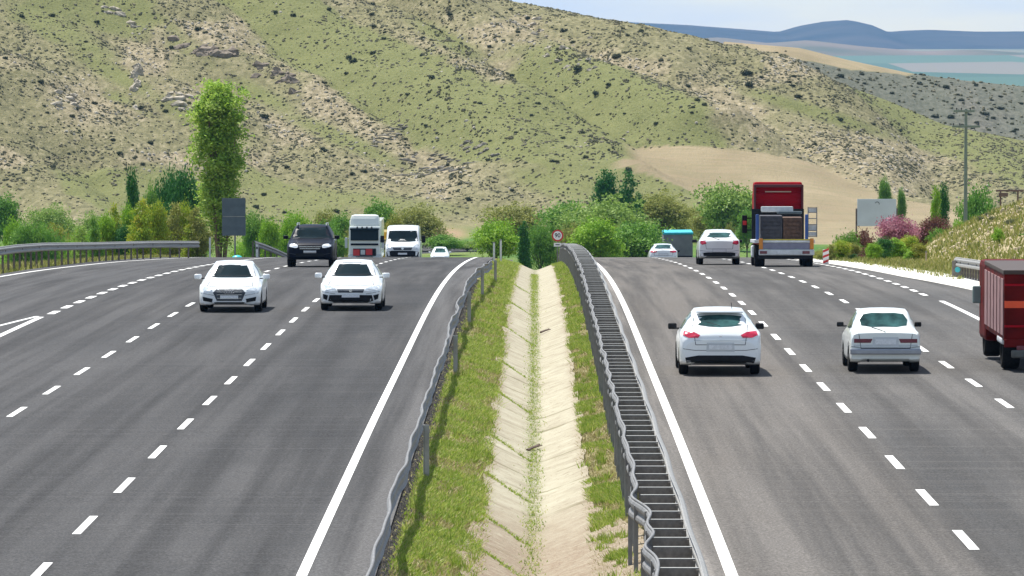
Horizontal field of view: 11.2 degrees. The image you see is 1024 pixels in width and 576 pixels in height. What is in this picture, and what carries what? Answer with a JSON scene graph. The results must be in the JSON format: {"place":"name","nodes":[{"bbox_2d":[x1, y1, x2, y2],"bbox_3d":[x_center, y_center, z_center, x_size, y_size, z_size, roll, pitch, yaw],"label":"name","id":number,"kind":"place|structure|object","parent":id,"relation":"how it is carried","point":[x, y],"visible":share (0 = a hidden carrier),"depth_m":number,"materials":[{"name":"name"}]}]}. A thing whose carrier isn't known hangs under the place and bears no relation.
{"place":"outdoors","nodes":[
{"label":"outdoors","id":0,"kind":"place"},
{"bbox_2d":[375,280,478,575],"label":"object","id":1,"kind":"structure","parent":0,"point":[381,570],"depth_m":91.06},
{"bbox_2d":[0,0,1023,575],"bbox_3d":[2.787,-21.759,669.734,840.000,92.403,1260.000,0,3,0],"label":"terrain","id":2,"kind":"structure","parent":0,"point":[830,194],"depth_m":729.04,"materials":[{"name":"plant"}]},
{"bbox_2d":[0,209,22,261],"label":"bush","id":3,"kind":"object","parent":2,"relation":"on","point":[8,231],"visible":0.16,"depth_m":399.94,"materials":[{"name":"green plant"}]},
{"bbox_2d":[0,189,23,243],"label":"tree","id":4,"kind":"object","parent":2,"relation":"on","point":[7,206],"visible":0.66,"depth_m":559.66,"materials":[{"name":"green plant"}]},
{"bbox_2d":[5,213,44,263],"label":"bush","id":5,"kind":"object","parent":2,"relation":"on","point":[22,236],"visible":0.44,"depth_m":385.92,"materials":[{"name":"green plant"}]},
{"bbox_2d":[25,215,48,260],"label":"bush","id":6,"kind":"object","parent":2,"relation":"on","point":[41,237],"visible":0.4,"depth_m":387.31,"materials":[{"name":"green plant"}]},
{"bbox_2d":[19,202,77,239],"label":"tree","id":7,"kind":"object","parent":2,"relation":"on","point":[45,215],"visible":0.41,"depth_m":559.71,"materials":[{"name":"green plant"}]},
{"bbox_2d":[31,221,71,260],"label":"bush","id":8,"kind":"object","parent":2,"relation":"on","point":[54,239],"visible":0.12,"depth_m":413.62,"materials":[{"name":"green plant"}]},
{"bbox_2d":[65,225,89,259],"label":"shrub","id":9,"kind":"object","parent":2,"relation":"on","point":[80,234],"visible":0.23,"depth_m":314.38,"materials":[{"name":"green plant"}]},
{"bbox_2d":[68,210,119,236],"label":"tree","id":10,"kind":"object","parent":2,"relation":"on","point":[85,222],"visible":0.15,"depth_m":539.91,"materials":[{"name":"green plant"}]},
{"bbox_2d":[87,214,108,257],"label":"shrub","id":11,"kind":"object","parent":2,"relation":"on","point":[95,236],"visible":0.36,"depth_m":300.17,"materials":[{"name":"green plant"}]},
{"bbox_2d":[0,241,199,272],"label":"guard rail","id":12,"kind":"object","parent":2,"relation":"on","point":[41,247],"visible":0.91,"depth_m":230.84,"materials":[{"name":"metal"}]},
{"bbox_2d":[96,210,117,256],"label":"shrub","id":13,"kind":"object","parent":2,"relation":"on","point":[108,226],"visible":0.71,"depth_m":307.09,"materials":[{"name":"green plant"}]},
{"bbox_2d":[113,218,130,255],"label":"shrub","id":14,"kind":"object","parent":2,"relation":"on","point":[120,235],"visible":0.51,"depth_m":307.00,"materials":[{"name":"green plant"}]},
{"bbox_2d":[120,199,138,233],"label":"shrub","id":15,"kind":"object","parent":2,"relation":"on","point":[126,215],"visible":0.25,"depth_m":321.08,"materials":[{"name":"green plant"}]},
{"bbox_2d":[124,165,139,214],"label":"tree","id":16,"kind":"object","parent":2,"relation":"on","point":[133,197],"visible":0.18,"depth_m":359.91,"materials":[{"name":"green plant"}]},
{"bbox_2d":[129,63,143,109],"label":"rock outcrop","id":17,"kind":"object","parent":2,"relation":"on","point":[137,70],"visible":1,"depth_m":736.77,"materials":[{"name":"stone"}]},
{"bbox_2d":[125,198,157,254],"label":"shrub","id":18,"kind":"object","parent":2,"relation":"on","point":[142,225],"visible":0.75,"depth_m":300.04,"materials":[{"name":"green plant"}]},
{"bbox_2d":[140,178,159,253],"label":"tree","id":19,"kind":"object","parent":2,"relation":"on","point":[151,198],"visible":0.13,"depth_m":356.00,"materials":[{"name":"green plant"}]},
{"bbox_2d":[143,197,175,254],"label":"shrub","id":20,"kind":"object","parent":2,"relation":"on","point":[158,224],"visible":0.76,"depth_m":306.91,"materials":[{"name":"green plant"}]},
{"bbox_2d":[148,163,178,207],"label":"tree","id":21,"kind":"object","parent":2,"relation":"on","point":[159,193],"visible":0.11,"depth_m":371.62,"materials":[{"name":"green plant"}]},
{"bbox_2d":[158,202,185,256],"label":"shrub","id":22,"kind":"object","parent":2,"relation":"on","point":[172,225],"visible":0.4,"depth_m":314.09,"materials":[{"name":"green plant"}]},
{"bbox_2d":[161,91,193,110],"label":"rock outcrop","id":23,"kind":"object","parent":2,"relation":"on","point":[168,96],"visible":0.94,"depth_m":727.86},
{"bbox_2d":[157,156,206,239],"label":"tree","id":24,"kind":"object","parent":2,"relation":"on","point":[179,185],"visible":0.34,"depth_m":365.59,"materials":[{"name":"green plant"}]},
{"bbox_2d":[172,193,196,249],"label":"shrub","id":25,"kind":"object","parent":2,"relation":"on","point":[186,210],"visible":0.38,"depth_m":320.99,"materials":[{"name":"green plant"}]},
{"bbox_2d":[177,223,207,256],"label":"shrub","id":26,"kind":"object","parent":2,"relation":"on","point":[184,252],"visible":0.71,"depth_m":300.07,"materials":[{"name":"green plant"}]},
{"bbox_2d":[184,207,213,256],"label":"shrub","id":27,"kind":"object","parent":2,"relation":"on","point":[202,234],"visible":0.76,"depth_m":300.09,"materials":[{"name":"green plant"}]},
{"bbox_2d":[167,35,238,57],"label":"rock outcrop","id":28,"kind":"object","parent":2,"relation":"on","point":[207,50],"visible":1,"depth_m":761.72,"materials":[{"name":"stone"}]},
{"bbox_2d":[179,77,256,256],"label":"poplar tree","id":29,"kind":"object","parent":2,"relation":"on","point":[217,118],"visible":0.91,"depth_m":337.28,"materials":[{"name":"green plant"}]},
{"bbox_2d":[222,198,245,254],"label":"road sign","id":30,"kind":"object","parent":2,"relation":"on","point":[234,217],"visible":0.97,"depth_m":292.22,"materials":[{"name":"grey metal"}]},
{"bbox_2d":[239,205,266,256],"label":"tree","id":31,"kind":"object","parent":2,"relation":"on","point":[252,232],"visible":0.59,"depth_m":400.01,"materials":[{"name":"green plant"}]},
{"bbox_2d":[0,245,514,575],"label":"road","id":32,"kind":"structure","parent":2,"relation":"on","point":[242,473],"depth_m":104.05,"materials":[{"name":"asphalt"}]},
{"bbox_2d":[6,262,302,416],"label":"lane dashes","id":33,"kind":"object","parent":32,"relation":"on","point":[77,373],"visible":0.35,"depth_m":121.05,"materials":[{"name":"white paint"}]},
{"bbox_2d":[31,257,407,575],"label":"lane dashes","id":34,"kind":"object","parent":32,"relation":"on","point":[80,529],"visible":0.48,"depth_m":87.21,"materials":[{"name":"white paint"}]},
{"bbox_2d":[194,260,269,310],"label":"sedan","id":35,"kind":"object","parent":32,"relation":"on","point":[234,282],"visible":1,"depth_m":151.53,"materials":[{"name":"white paint"}]},
{"bbox_2d":[283,222,339,266],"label":"suv","id":36,"kind":"object","parent":32,"relation":"on","point":[312,241],"visible":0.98,"depth_m":214.16,"materials":[{"name":"blue paint"}]},
{"bbox_2d":[315,259,389,309],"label":"sedan","id":37,"kind":"object","parent":32,"relation":"on","point":[353,280],"visible":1,"depth_m":152.62,"materials":[{"name":"white paint"}]},
{"bbox_2d":[345,214,383,256],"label":"lorry","id":38,"kind":"object","parent":32,"relation":"on","point":[366,231],"visible":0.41,"depth_m":395.45,"materials":[{"name":"white paint"}]},
{"bbox_2d":[296,257,476,575],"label":"solid line","id":39,"kind":"object","parent":32,"relation":"on","point":[310,556],"visible":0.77,"depth_m":92.91,"materials":[{"name":"white paint"}]},
{"bbox_2d":[380,225,425,256],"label":"van","id":40,"kind":"object","parent":32,"relation":"on","point":[403,240],"visible":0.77,"depth_m":317.13,"materials":[{"name":"white paint"}]},
{"bbox_2d":[256,210,282,256],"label":"shrub","id":41,"kind":"object","parent":2,"relation":"on","point":[269,235],"visible":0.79,"depth_m":390.02,"materials":[{"name":"green plant"}]},
{"bbox_2d":[252,241,286,256],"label":"guard rail","id":42,"kind":"object","parent":2,"relation":"on","point":[265,248],"visible":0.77,"depth_m":308.29,"materials":[{"name":"metal"}]},
{"bbox_2d":[250,60,301,93],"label":"rock outcrop","id":43,"kind":"object","parent":2,"relation":"on","point":[289,77],"visible":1,"depth_m":751.72,"materials":[{"name":"stone"}]},
{"bbox_2d":[278,207,313,252],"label":"tree","id":44,"kind":"object","parent":2,"relation":"on","point":[287,227],"visible":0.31,"depth_m":429.71,"materials":[{"name":"green plant"}]},
{"bbox_2d":[311,202,337,223],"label":"tree","id":45,"kind":"object","parent":2,"relation":"on","point":[326,216],"visible":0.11,"depth_m":469.98,"materials":[{"name":"green plant"}]},
{"bbox_2d":[316,215,348,256],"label":"bush","id":46,"kind":"object","parent":2,"relation":"on","point":[340,246],"visible":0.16,"depth_m":401.69,"materials":[{"name":"green plant"}]},
{"bbox_2d":[328,205,350,256],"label":"tree","id":47,"kind":"object","parent":2,"relation":"on","point":[344,221],"visible":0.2,"depth_m":449.87,"materials":[{"name":"green plant"}]},
{"bbox_2d":[362,192,395,227],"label":"tree","id":48,"kind":"object","parent":2,"relation":"on","point":[378,210],"visible":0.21,"depth_m":499.88,"materials":[{"name":"green plant"}]},
{"bbox_2d":[392,202,452,251],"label":"tree","id":49,"kind":"object","parent":2,"relation":"on","point":[424,221],"visible":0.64,"depth_m":539.40,"materials":[{"name":"green plant"}]},
{"bbox_2d":[366,260,496,575],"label":"guard rail","id":50,"kind":"object","parent":2,"relation":"on","point":[395,491],"visible":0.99,"depth_m":89.54,"materials":[{"name":"metal"}]},
{"bbox_2d":[426,232,467,249],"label":"bush","id":51,"kind":"object","parent":2,"relation":"on","point":[448,242],"visible":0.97,"depth_m":519.82,"materials":[{"name":"green plant"}]},
{"bbox_2d":[0,0,987,223],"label":"hillside stones","id":52,"kind":"object","parent":2,"relation":"on","point":[465,120],"visible":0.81,"depth_m":732.54,"materials":[{"name":"stone"}]},
{"bbox_2d":[469,215,530,258],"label":"bush","id":53,"kind":"object","parent":2,"relation":"on","point":[489,235],"visible":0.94,"depth_m":349.49,"materials":[{"name":"green plant"}]},
{"bbox_2d":[472,201,547,243],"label":"tree","id":54,"kind":"object","parent":2,"relation":"on","point":[519,214],"visible":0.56,"depth_m":559.16,"materials":[{"name":"green plant"}]},
{"bbox_2d":[0,0,1023,225],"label":"hillside scrub","id":55,"kind":"object","parent":2,"relation":"on","point":[589,141],"visible":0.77,"depth_m":734.20,"materials":[{"name":"plant"}]},
{"bbox_2d":[0,198,1023,278],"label":"verge grass","id":56,"kind":"structure","parent":2,"relation":"on","point":[941,265],"depth_m":236.18,"materials":[{"name":"plant"}]},
{"bbox_2d":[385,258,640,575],"bbox_3d":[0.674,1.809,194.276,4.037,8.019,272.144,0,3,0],"label":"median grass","id":57,"kind":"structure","parent":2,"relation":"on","point":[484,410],"depth_m":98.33,"materials":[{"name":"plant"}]},
{"bbox_2d":[387,260,643,575],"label":"dry median grass","id":58,"kind":"structure","parent":2,"relation":"on","point":[586,436],"depth_m":96.78,"materials":[{"name":"plant"}]},
{"bbox_2d":[515,220,535,268],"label":"tree","id":59,"kind":"object","parent":2,"relation":"on","point":[523,254],"visible":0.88,"depth_m":330.12,"materials":[{"name":"green plant"}]},
{"bbox_2d":[522,218,559,269],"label":"tree","id":60,"kind":"object","parent":2,"relation":"on","point":[543,247],"visible":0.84,"depth_m":419.85,"materials":[{"name":"green plant"}]},
{"bbox_2d":[456,265,644,575],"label":"drainage channel","id":61,"kind":"object","parent":2,"relation":"on","point":[566,551],"visible":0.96,"depth_m":97.77,"materials":[{"name":"concrete"}]},
{"bbox_2d":[470,274,547,575],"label":"channel weeds","id":62,"kind":"object","parent":61,"relation":"on","point":[532,299],"visible":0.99,"depth_m":102.54,"materials":[{"name":"green plant"}]},
{"bbox_2d":[522,17,597,70],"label":"rock outcrop","id":63,"kind":"object","parent":2,"relation":"on","point":[561,47],"visible":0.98,"depth_m":769.37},
{"bbox_2d":[532,197,588,236],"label":"tree","id":64,"kind":"object","parent":2,"relation":"on","point":[550,214],"visible":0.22,"depth_m":519.66,"materials":[{"name":"green plant"}]},
{"bbox_2d":[563,211,630,256],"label":"tree","id":65,"kind":"object","parent":2,"relation":"on","point":[598,238],"visible":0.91,"depth_m":399.43,"materials":[{"name":"green plant"}]},
{"bbox_2d":[589,169,618,211],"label":"tree","id":66,"kind":"object","parent":2,"relation":"on","point":[607,184],"visible":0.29,"depth_m":559.48,"materials":[{"name":"green plant"}]},
{"bbox_2d":[542,192,678,256],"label":"tree","id":67,"kind":"object","parent":2,"relation":"on","point":[615,212],"visible":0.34,"depth_m":478.95,"materials":[{"name":"green plant"}]},
{"bbox_2d":[611,168,640,217],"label":"tree","id":68,"kind":"object","parent":2,"relation":"on","point":[627,195],"visible":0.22,"depth_m":559.74,"materials":[{"name":"green plant"}]},
{"bbox_2d":[559,243,708,575],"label":"guard rail","id":69,"kind":"object","parent":2,"relation":"on","point":[644,470],"visible":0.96,"depth_m":86.99,"materials":[{"name":"metal"}]},
{"bbox_2d":[605,216,672,256],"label":"bush","id":70,"kind":"object","parent":2,"relation":"on","point":[644,237],"visible":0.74,"depth_m":408.67,"materials":[{"name":"green plant"}]},
{"bbox_2d":[633,188,696,240],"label":"tree","id":71,"kind":"object","parent":2,"relation":"on","point":[668,211],"visible":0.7,"depth_m":568.87,"materials":[{"name":"green plant"}]},
{"bbox_2d":[683,206,720,241],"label":"tree","id":72,"kind":"object","parent":2,"relation":"on","point":[696,224],"visible":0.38,"depth_m":559.43,"materials":[{"name":"green plant"}]},
{"bbox_2d":[689,176,752,231],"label":"tree","id":73,"kind":"object","parent":2,"relation":"on","point":[724,209],"visible":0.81,"depth_m":549.17,"materials":[{"name":"green plant"}]},
{"bbox_2d":[734,206,751,256],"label":"tree","id":74,"kind":"object","parent":2,"relation":"on","point":[744,237],"visible":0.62,"depth_m":520.01,"materials":[{"name":"green plant"}]},
{"bbox_2d":[594,257,1023,575],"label":"road","id":75,"kind":"structure","parent":2,"relation":"on","point":[799,473],"depth_m":99.85,"materials":[{"name":"asphalt"}]},
{"bbox_2d":[645,244,679,256],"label":"sedan","id":76,"kind":"object","parent":75,"relation":"on","point":[662,250],"visible":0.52,"depth_m":326.38,"materials":[{"name":"white paint"}]},
{"bbox_2d":[597,263,737,575],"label":"solid line","id":77,"kind":"object","parent":75,"relation":"on","point":[728,566],"visible":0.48,"depth_m":92.67,"materials":[{"name":"white paint"}]},
{"bbox_2d":[662,230,692,256],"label":"tarpaulin lorry","id":78,"kind":"object","parent":75,"relation":"on","point":[681,241],"visible":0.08,"depth_m":430.53,"materials":[{"name":"fabric"}]},
{"bbox_2d":[668,303,763,373],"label":"hatchback","id":79,"kind":"object","parent":75,"relation":"on","point":[717,335],"visible":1,"depth_m":117.58,"materials":[{"name":"white paint"}]},
{"bbox_2d":[692,229,741,264],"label":"hatchback","id":80,"kind":"object","parent":75,"relation":"on","point":[718,243],"visible":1,"depth_m":222.46,"materials":[{"name":"white paint"}]},
{"bbox_2d":[742,182,816,266],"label":"flatbed truck","id":81,"kind":"object","parent":75,"relation":"on","point":[784,199],"visible":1,"depth_m":218.32,"materials":[{"name":"red paint"}]},
{"bbox_2d":[759,215,782,238],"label":"crate","id":82,"kind":"object","parent":81,"relation":"on","point":[770,226],"visible":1,"depth_m":215.39,"materials":[{"name":"metal"}]},
{"bbox_2d":[782,217,801,238],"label":"crate","id":83,"kind":"object","parent":81,"relation":"on","point":[792,227],"visible":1,"depth_m":215.39,"materials":[{"name":"wood"}]},
{"bbox_2d":[659,258,978,548],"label":"lane dashes","id":84,"kind":"object","parent":75,"relation":"on","point":[965,539],"visible":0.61,"depth_m":97.00,"materials":[{"name":"white paint"}]},
{"bbox_2d":[837,307,920,370],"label":"old sedan","id":85,"kind":"object","parent":75,"relation":"on","point":[881,334],"visible":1,"depth_m":118.77,"materials":[{"name":"white paint"}]},
{"bbox_2d":[747,263,1013,407],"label":"lane dashes","id":86,"kind":"object","parent":75,"relation":"on","point":[976,384],"visible":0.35,"depth_m":121.94,"materials":[{"name":"white paint"}]},
{"bbox_2d":[796,259,979,289],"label":"paved gutter","id":87,"kind":"object","parent":75,"relation":"on","point":[967,283],"visible":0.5,"depth_m":194.26,"materials":[{"name":"concrete"}]},
{"bbox_2d":[972,259,1023,368],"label":"lorry","id":88,"kind":"object","parent":75,"relation":"on","point":[998,294],"visible":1,"depth_m":120.11,"materials":[{"name":"paint"}]},
{"bbox_2d":[830,238,853,255],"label":"shrub","id":89,"kind":"object","parent":2,"relation":"on","point":[842,247],"visible":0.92,"depth_m":251.98,"materials":[{"name":"green plant"}]},
{"bbox_2d":[855,226,875,253],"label":"shrub","id":90,"kind":"object","parent":2,"relation":"on","point":[865,240],"visible":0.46,"depth_m":281.89,"materials":[{"name":"brown plant"}]},
{"bbox_2d":[865,241,884,258],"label":"shrub","id":91,"kind":"object","parent":2,"relation":"on","point":[873,251],"visible":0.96,"depth_m":245.94,"materials":[{"name":"green plant"}]},
{"bbox_2d":[855,199,897,234],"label":"billboard","id":92,"kind":"object","parent":2,"relation":"on","point":[869,212],"visible":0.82,"depth_m":300.02,"materials":[{"name":"grey metal"}]},
{"bbox_2d":[875,170,894,227],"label":"tree","id":93,"kind":"object","parent":2,"relation":"on","point":[885,191],"visible":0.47,"depth_m":599.74,"materials":[{"name":"green plant"}]},
{"bbox_2d":[875,237,895,258],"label":"shrub","id":94,"kind":"object","parent":2,"relation":"on","point":[886,244],"visible":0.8,"depth_m":251.90,"materials":[{"name":"green plant"}]},
{"bbox_2d":[871,214,924,241],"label":"blossom tree","id":95,"kind":"object","parent":2,"relation":"on","point":[894,227],"visible":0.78,"depth_m":271.81,"materials":[{"name":"pink plant"}]},
{"bbox_2d":[889,237,911,257],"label":"shrub","id":96,"kind":"object","parent":2,"relation":"on","point":[898,250],"visible":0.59,"depth_m":257.84,"materials":[{"name":"green plant"}]},
{"bbox_2d":[896,183,907,222],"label":"tree","id":97,"kind":"object","parent":2,"relation":"on","point":[901,204],"visible":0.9,"depth_m":599.86,"materials":[{"name":"green plant"}]},
{"bbox_2d":[798,59,1023,138],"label":"slope scrub","id":98,"kind":"object","parent":2,"relation":"on","point":[934,90],"visible":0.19,"depth_m":962.53,"materials":[{"name":"plant"}]},
{"bbox_2d":[916,215,949,242],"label":"bush","id":99,"kind":"object","parent":2,"relation":"on","point":[934,223],"visible":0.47,"depth_m":285.60,"materials":[{"name":"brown plant"}]},
{"bbox_2d":[929,184,941,222],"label":"tree","id":100,"kind":"object","parent":2,"relation":"on","point":[935,207],"visible":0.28,"depth_m":359.90,"materials":[{"name":"green plant"}]},
{"bbox_2d":[939,181,949,226],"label":"tree","id":101,"kind":"object","parent":2,"relation":"on","point":[944,203],"visible":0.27,"depth_m":361.74,"materials":[{"name":"green plant"}]},
{"bbox_2d":[952,108,979,221],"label":"utility pole","id":102,"kind":"object","parent":2,"relation":"on","point":[965,126],"visible":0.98,"depth_m":371.73,"materials":[{"name":"wood"}]},
{"bbox_2d":[954,257,980,280],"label":"guard rail","id":103,"kind":"object","parent":2,"relation":"on","point":[970,265],"visible":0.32,"depth_m":185.42,"materials":[{"name":"metal"}]},
{"bbox_2d":[953,179,999,223],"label":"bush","id":104,"kind":"object","parent":2,"relation":"on","point":[976,206],"visible":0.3,"depth_m":409.60,"materials":[{"name":"green plant"}]},
{"bbox_2d":[929,199,1023,258],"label":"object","id":105,"kind":"object","parent":2,"relation":"on","point":[1011,227],"visible":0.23,"depth_m":244.10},
{"bbox_2d":[512,0,1023,31],"label":"sky","id":106,"kind":"structure","parent":0,"point":[762,15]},
{"bbox_2d":[629,20,1023,48],"bbox_3d":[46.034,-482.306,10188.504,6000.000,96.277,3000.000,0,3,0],"label":"mountain","id":107,"kind":"structure","parent":0,"point":[849,32],"depth_m":9735.97,"materials":[{"name":"stone"}]},
{"bbox_2d":[703,37,1023,55],"bbox_3d":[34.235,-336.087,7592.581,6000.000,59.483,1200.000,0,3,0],"label":"foothills","id":108,"kind":"structure","parent":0,"point":[832,49],"depth_m":7478.47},
{"bbox_2d":[834,49,1023,85],"bbox_3d":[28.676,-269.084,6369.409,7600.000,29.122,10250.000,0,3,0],"label":"lake","id":109,"kind":"structure","parent":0,"point":[1003,69],"depth_m":6315.53,"materials":[{"name":"liquid"}]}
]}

